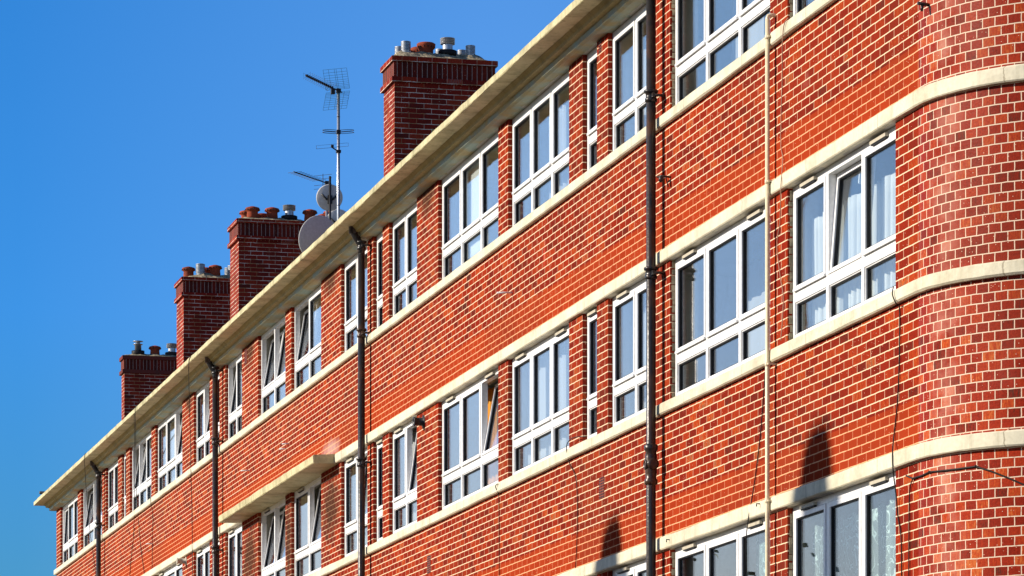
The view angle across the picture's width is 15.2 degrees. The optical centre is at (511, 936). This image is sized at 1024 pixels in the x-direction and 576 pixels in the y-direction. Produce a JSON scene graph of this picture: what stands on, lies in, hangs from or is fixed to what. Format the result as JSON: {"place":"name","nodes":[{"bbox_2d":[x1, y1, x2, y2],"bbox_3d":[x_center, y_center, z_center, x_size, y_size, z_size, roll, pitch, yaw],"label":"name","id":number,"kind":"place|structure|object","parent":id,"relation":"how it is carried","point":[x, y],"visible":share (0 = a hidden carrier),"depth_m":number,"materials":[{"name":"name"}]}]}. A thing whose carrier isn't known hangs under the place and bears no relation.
{"place":"outdoors","nodes":[
{"label":"outdoors","id":0,"kind":"place"},
{"bbox_2d":[0,0,573,575],"label":"sky","id":1,"kind":"structure","parent":0,"point":[134,134],"materials":[{"name":"blue"}]},
{"bbox_3d":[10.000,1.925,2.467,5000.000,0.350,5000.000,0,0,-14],"label":"ground","id":2,"kind":"structure","parent":0,"visible":0},
{"bbox_2d":[34,0,1023,575],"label":"apartment building","id":3,"kind":"structure","parent":2,"relation":"on","point":[432,332],"depth_m":38.95,"materials":[{"name":"red brick"}]},
{"bbox_2d":[63,495,77,562],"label":"window","id":4,"kind":"structure","parent":3,"relation":"in","point":[70,510],"depth_m":81.10,"materials":[{"name":"white plastic"}]},
{"bbox_2d":[84,453,95,573],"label":"hanging cable","id":5,"kind":"object","parent":3,"relation":"hanging from","point":[87,509],"visible":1,"depth_m":76.80,"materials":[{"name":"black rubber"}]},
{"bbox_2d":[84,475,101,546],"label":"window","id":6,"kind":"structure","parent":3,"relation":"in","point":[91,511],"depth_m":78.30,"materials":[{"name":"white plastic"}]},
{"bbox_2d":[108,460,117,528],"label":"window","id":7,"kind":"structure","parent":3,"relation":"in","point":[112,510],"depth_m":74.68,"materials":[{"name":"white plastic"}]},
{"bbox_2d":[124,453,125,516],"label":"window","id":8,"kind":"structure","parent":3,"relation":"in","point":[125,453],"depth_m":73.07,"materials":[{"name":"white plastic"}]},
{"bbox_2d":[130,407,134,569],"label":"hanging cable","id":9,"kind":"object","parent":3,"relation":"hanging from","point":[134,486],"visible":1,"depth_m":70.71,"materials":[{"name":"black rubber"}]},
{"bbox_2d":[135,407,144,573],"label":"hanging cable","id":10,"kind":"object","parent":3,"relation":"hanging from","point":[136,487],"visible":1,"depth_m":70.44,"materials":[{"name":"black rubber"}]},
{"bbox_2d":[132,432,150,510],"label":"window","id":11,"kind":"structure","parent":3,"relation":"in","point":[143,470],"depth_m":71.19,"materials":[{"name":"white plastic"}]},
{"bbox_2d":[150,498,152,556],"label":"hanging cable","id":12,"kind":"object","parent":3,"relation":"attached to","point":[152,532],"visible":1,"depth_m":69.24,"materials":[{"name":"black rubber"}]},
{"bbox_2d":[157,405,181,491],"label":"window","id":13,"kind":"structure","parent":3,"relation":"in","point":[171,464],"depth_m":67.90,"materials":[{"name":"white plastic"}]},
{"bbox_2d":[158,564,181,575],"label":"window","id":14,"kind":"structure","parent":3,"relation":"in","point":[176,569],"depth_m":67.24,"materials":[{"name":"white plastic"}]},
{"bbox_2d":[171,416,181,481],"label":"net curtain","id":15,"kind":"object","parent":3,"relation":"hanging from","point":[173,447],"visible":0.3,"depth_m":68.24,"materials":[{"name":"grey fabric"}]},
{"bbox_2d":[188,356,192,575],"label":"hanging cable","id":16,"kind":"object","parent":3,"relation":"attached to","point":[190,466],"visible":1,"depth_m":64.71,"materials":[{"name":"black rubber"}]},
{"bbox_2d":[196,381,209,462],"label":"window","id":17,"kind":"structure","parent":3,"relation":"in","point":[202,441],"depth_m":63.99,"materials":[{"name":"white plastic"}]},
{"bbox_2d":[197,544,209,575],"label":"window","id":18,"kind":"structure","parent":3,"relation":"in","point":[204,552],"depth_m":63.97,"materials":[{"name":"white plastic"}]},
{"bbox_2d":[218,375,218,446],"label":"window","id":19,"kind":"structure","parent":3,"relation":"in","point":[218,375],"depth_m":62.69,"materials":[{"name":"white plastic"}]},
{"bbox_2d":[228,353,241,439],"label":"window","id":20,"kind":"structure","parent":3,"relation":"in","point":[234,394],"depth_m":61.22,"materials":[{"name":"white plastic"}]},
{"bbox_2d":[228,525,241,575],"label":"window","id":21,"kind":"structure","parent":3,"relation":"in","point":[236,533],"depth_m":60.98,"materials":[{"name":"white plastic"}]},
{"bbox_2d":[261,316,284,414],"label":"window","id":22,"kind":"structure","parent":3,"relation":"in","point":[274,387],"depth_m":57.88,"materials":[{"name":"white plastic"}]},
{"bbox_2d":[261,499,284,575],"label":"window","id":23,"kind":"structure","parent":3,"relation":"in","point":[275,568],"depth_m":57.76,"materials":[{"name":"white plastic"}]},
{"bbox_2d":[294,477,320,575],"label":"window","id":24,"kind":"structure","parent":3,"relation":"in","point":[313,546],"depth_m":54.96,"materials":[{"name":"white plastic"}]},
{"bbox_2d":[295,285,320,388],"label":"window","id":25,"kind":"structure","parent":3,"relation":"in","point":[301,363],"depth_m":55.18,"materials":[{"name":"white plastic"}]},
{"bbox_2d":[290,171,330,217],"bbox_3d":[-3.304,-11.012,62.901,0.340,3.105,1.100,0,0,30],"label":"television aerial","id":26,"kind":"object","parent":3,"relation":"on","point":[312,177],"visible":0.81,"depth_m":62.88,"materials":[{"name":"grey metal"}]},
{"bbox_2d":[299,215,332,252],"bbox_3d":[-2.940,-10.179,58.116,0.545,1.439,0.558,0,0,1],"label":"satellite dish","id":27,"kind":"object","parent":3,"relation":"on","point":[314,229],"visible":0.54,"depth_m":57.94,"materials":[{"name":"grey paint"}]},
{"bbox_2d":[303,68,353,219],"bbox_3d":[-2.925,-11.391,58.614,0.530,3.863,1.240,0,0,36],"label":"television aerial","id":28,"kind":"object","parent":3,"relation":"on","point":[338,131],"visible":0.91,"depth_m":59.02,"materials":[{"name":"metal"}]},
{"bbox_2d":[316,176,342,219],"bbox_3d":[-2.907,-10.816,61.579,0.350,2.712,0.356,0,0,30],"label":"satellite dish","id":29,"kind":"object","parent":3,"relation":"on","point":[326,197],"visible":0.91,"depth_m":61.50,"materials":[{"name":"grey paint"}]},
{"bbox_2d":[328,209,345,223],"bbox_3d":[-2.870,-10.781,63.932,0.342,2.642,0.349,0,0,32],"label":"satellite dish","id":30,"kind":"object","parent":3,"relation":"on","point":[334,216],"visible":0.19,"depth_m":63.84,"materials":[{"name":"grey paint"}]},
{"bbox_2d":[344,246,366,351],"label":"window","id":31,"kind":"structure","parent":3,"relation":"in","point":[351,324],"depth_m":52.32,"materials":[{"name":"white plastic"}]},
{"bbox_2d":[344,448,366,556],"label":"window","id":32,"kind":"structure","parent":3,"relation":"in","point":[351,527],"depth_m":52.25,"materials":[{"name":"white plastic"}]},
{"bbox_2d":[365,492,366,544],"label":"lace curtain","id":33,"kind":"object","parent":3,"relation":"hanging from","point":[366,513],"visible":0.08,"depth_m":51.84,"materials":[{"name":"white fabric"}]},
{"bbox_2d":[376,232,382,327],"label":"window","id":34,"kind":"structure","parent":3,"relation":"in","point":[379,299],"depth_m":50.30,"materials":[{"name":"white plastic"}]},
{"bbox_2d":[376,439,382,540],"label":"window","id":35,"kind":"structure","parent":3,"relation":"in","point":[379,444],"depth_m":50.30,"materials":[{"name":"white plastic"}]},
{"bbox_2d":[392,202,416,315],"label":"window","id":36,"kind":"structure","parent":3,"relation":"in","point":[405,284],"depth_m":48.65,"materials":[{"name":"white plastic"}]},
{"bbox_2d":[392,421,416,533],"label":"window","id":37,"kind":"structure","parent":3,"relation":"in","point":[405,500],"depth_m":48.63,"materials":[{"name":"white plastic"}]},
{"bbox_2d":[412,430,416,521],"bbox_3d":[-1.269,-5.820,49.055,0.045,1.262,0.739,0,0,-14],"label":"net curtain","id":38,"kind":"object","parent":3,"relation":"hanging from","point":[414,511],"visible":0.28,"depth_m":48.94,"materials":[{"name":"grey fabric"}]},
{"bbox_2d":[442,132,497,278],"bbox_3d":[-0.456,-8.563,45.156,0.092,1.259,3.077,0,0,-14],"label":"window","id":39,"kind":"structure","parent":3,"relation":"in","point":[487,218],"depth_m":45.55,"materials":[{"name":"white plastic"}]},
{"bbox_2d":[442,368,497,509],"bbox_3d":[-0.382,-5.828,45.174,0.268,1.337,3.077,0,0,-14],"label":"window","id":40,"kind":"structure","parent":3,"relation":"in","point":[487,455],"depth_m":45.39,"materials":[{"name":"white plastic"}]},
{"bbox_2d":[470,154,488,257],"bbox_3d":[-0.388,-8.556,45.173,0.008,1.184,0.948,0,0,-14],"label":"curtain","id":41,"kind":"object","parent":3,"relation":"attached to","point":[475,245],"visible":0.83,"depth_m":45.34,"materials":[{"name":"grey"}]},
{"bbox_2d":[488,387,497,484],"bbox_3d":[-0.200,-5.820,44.983,0.080,1.262,0.948,0,0,-14],"label":"curtain","id":42,"kind":"object","parent":3,"relation":"hanging from","point":[492,472],"visible":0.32,"depth_m":44.94,"materials":[{"name":"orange fabric"}]},
{"bbox_2d":[495,484,499,575],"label":"hanging cable","id":43,"kind":"object","parent":3,"relation":"hanging from","point":[499,537],"visible":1,"depth_m":43.55,"materials":[{"name":"black rubber"}]},
{"bbox_2d":[512,71,568,226],"bbox_3d":[0.350,-8.563,41.891,0.092,1.259,2.686,0,0,-14],"label":"window","id":44,"kind":"structure","parent":3,"relation":"in","point":[558,163],"depth_m":42.23,"materials":[{"name":"white plastic"}]},
{"bbox_2d":[512,325,568,474],"bbox_3d":[0.344,-5.828,41.889,0.104,1.337,2.686,0,0,-14],"label":"window","id":45,"kind":"structure","parent":3,"relation":"in","point":[557,419],"depth_m":42.23,"materials":[{"name":"white plastic"}]},
{"bbox_2d":[528,340,568,464],"bbox_3d":[0.492,-5.820,41.926,0.034,1.262,2.578,0,0,-14],"label":"net curtain","id":46,"kind":"object","parent":3,"relation":"hanging from","point":[544,404],"visible":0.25,"depth_m":42.28,"materials":[{"name":"grey fabric"}]},
{"bbox_2d":[549,99,568,198],"bbox_3d":[0.597,-8.506,41.499,0.054,1.084,1.698,0,0,-14],"label":"net curtain","id":47,"kind":"object","parent":3,"relation":"hanging from","point":[564,136],"visible":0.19,"depth_m":41.59,"materials":[{"name":"grey fabric"}]},
{"bbox_2d":[566,436,585,567],"bbox_3d":[0.669,-4.492,40.129,0.066,1.468,0.712,0,0,-14],"label":"hanging cable","id":48,"kind":"object","parent":3,"relation":"hanging from","point":[577,495],"visible":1,"depth_m":40.20,"materials":[{"name":"black rubber"}]},
{"bbox_2d":[587,47,596,170],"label":"window","id":49,"kind":"structure","parent":3,"relation":"in","point":[592,56],"depth_m":39.93,"materials":[{"name":"white plastic"}]},
{"bbox_2d":[587,308,596,438],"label":"window","id":50,"kind":"structure","parent":3,"relation":"in","point":[591,316],"depth_m":39.93,"materials":[{"name":"white plastic"}]},
{"bbox_2d":[612,5,645,150],"bbox_3d":[1.255,-8.563,38.220,0.092,1.259,1.735,0,0,-14],"label":"window","id":51,"kind":"structure","parent":3,"relation":"in","point":[635,106],"depth_m":38.38,"materials":[{"name":"white plastic"}]},
{"bbox_2d":[612,279,645,426],"bbox_3d":[1.250,-5.828,38.218,0.104,1.337,1.735,0,0,-14],"label":"window","id":52,"kind":"structure","parent":3,"relation":"in","point":[635,381],"depth_m":38.37,"materials":[{"name":"white plastic"}]},
{"bbox_2d":[613,559,645,575],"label":"window","id":53,"kind":"structure","parent":3,"relation":"in","point":[638,568],"depth_m":38.31,"materials":[{"name":"white plastic"}]},
{"bbox_2d":[633,298,645,413],"bbox_3d":[1.328,-5.820,38.672,0.054,1.262,0.783,0,0,-14],"label":"net curtain","id":54,"kind":"object","parent":3,"relation":"hanging from","point":[644,332],"visible":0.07,"depth_m":38.67,"materials":[{"name":"grey fabric"}]},
{"bbox_2d":[643,33,645,126],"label":"net curtain","id":55,"kind":"object","parent":3,"relation":"hanging from","point":[644,60],"visible":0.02,"depth_m":38.80,"materials":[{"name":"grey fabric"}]},
{"bbox_2d":[675,206,764,395],"bbox_3d":[1.959,-5.828,35.342,0.104,1.337,3.132,0,0,-14],"label":"window","id":56,"kind":"structure","parent":3,"relation":"in","point":[746,321],"depth_m":35.71,"materials":[{"name":"white plastic"}]},
{"bbox_2d":[675,518,764,575],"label":"window","id":57,"kind":"structure","parent":3,"relation":"in","point":[708,545],"depth_m":35.45,"materials":[{"name":"white plastic"}]},
{"bbox_2d":[675,0,769,104],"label":"window","id":58,"kind":"structure","parent":3,"relation":"in","point":[747,15],"depth_m":35.78,"materials":[{"name":"white plastic"}]},
{"bbox_2d":[732,0,769,61],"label":"net curtain","id":59,"kind":"object","parent":3,"relation":"hanging from","point":[756,32],"visible":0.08,"depth_m":36.34,"materials":[{"name":"grey fabric"}]},
{"bbox_2d":[746,376,764,575],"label":"hanging cable","id":60,"kind":"object","parent":3,"relation":"attached to","point":[755,473],"visible":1,"depth_m":34.16,"materials":[{"name":"black rubber"}]},
{"bbox_2d":[748,254,764,356],"bbox_3d":[2.573,-5.820,35.494,0.029,1.262,3.022,0,0,-14],"label":"net curtain","id":61,"kind":"object","parent":3,"relation":"hanging from","point":[756,294],"visible":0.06,"depth_m":36.50,"materials":[{"name":"grey fabric"}]},
{"bbox_2d":[756,532,764,575],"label":"swirl curtain","id":62,"kind":"object","parent":3,"relation":"hanging from","point":[760,554],"visible":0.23,"depth_m":34.69,"materials":[{"name":"white fabric"}]},
{"bbox_2d":[776,18,787,340],"bbox_3d":[2.347,-6.556,33.341,0.042,2.745,0.466,0,0,-4],"label":"hanging cable","id":63,"kind":"object","parent":3,"relation":"hanging from","point":[781,178],"visible":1,"depth_m":33.41,"materials":[{"name":"black rubber"}]},
{"bbox_2d":[793,0,814,15],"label":"window","id":64,"kind":"structure","parent":3,"relation":"in","point":[797,4],"depth_m":33.27,"materials":[{"name":"white plastic"}]},
{"bbox_2d":[793,126,895,338],"bbox_3d":[2.831,-5.828,31.991,0.193,1.337,2.778,0,0,-14],"label":"window","id":65,"kind":"structure","parent":3,"relation":"in","point":[834,275],"depth_m":32.35,"materials":[{"name":"white plastic"}]},
{"bbox_2d":[793,472,895,575],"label":"window","id":66,"kind":"structure","parent":3,"relation":"in","point":[863,493],"depth_m":32.24,"materials":[{"name":"white plastic"}]},
{"bbox_2d":[812,173,895,325],"bbox_3d":[2.939,-5.710,32.017,0.094,1.042,2.669,0,0,-14],"label":"curtain","id":67,"kind":"object","parent":3,"relation":"hanging from","point":[883,227],"visible":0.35,"depth_m":32.20,"materials":[{"name":"white fabric"}]},
{"bbox_2d":[812,499,895,575],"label":"lace curtain","id":68,"kind":"object","parent":3,"relation":"hanging from","point":[883,541],"visible":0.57,"depth_m":32.10,"materials":[{"name":"white fabric"}]},
{"bbox_2d":[892,286,901,575],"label":"hanging cable","id":69,"kind":"object","parent":3,"relation":"hanging from","point":[895,426],"visible":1,"depth_m":30.50,"materials":[{"name":"black rubber"}]},
{"bbox_2d":[908,479,912,575],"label":"hanging cable","id":70,"kind":"object","parent":3,"relation":"attached to","point":[909,528],"visible":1,"depth_m":30.27,"materials":[{"name":"black rubber"}]},
{"bbox_2d":[905,465,1023,485],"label":"corner cable","id":71,"kind":"object","parent":3,"relation":"attached to","point":[975,466],"visible":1,"depth_m":29.46,"materials":[{"name":"black rubber"}]}
]}

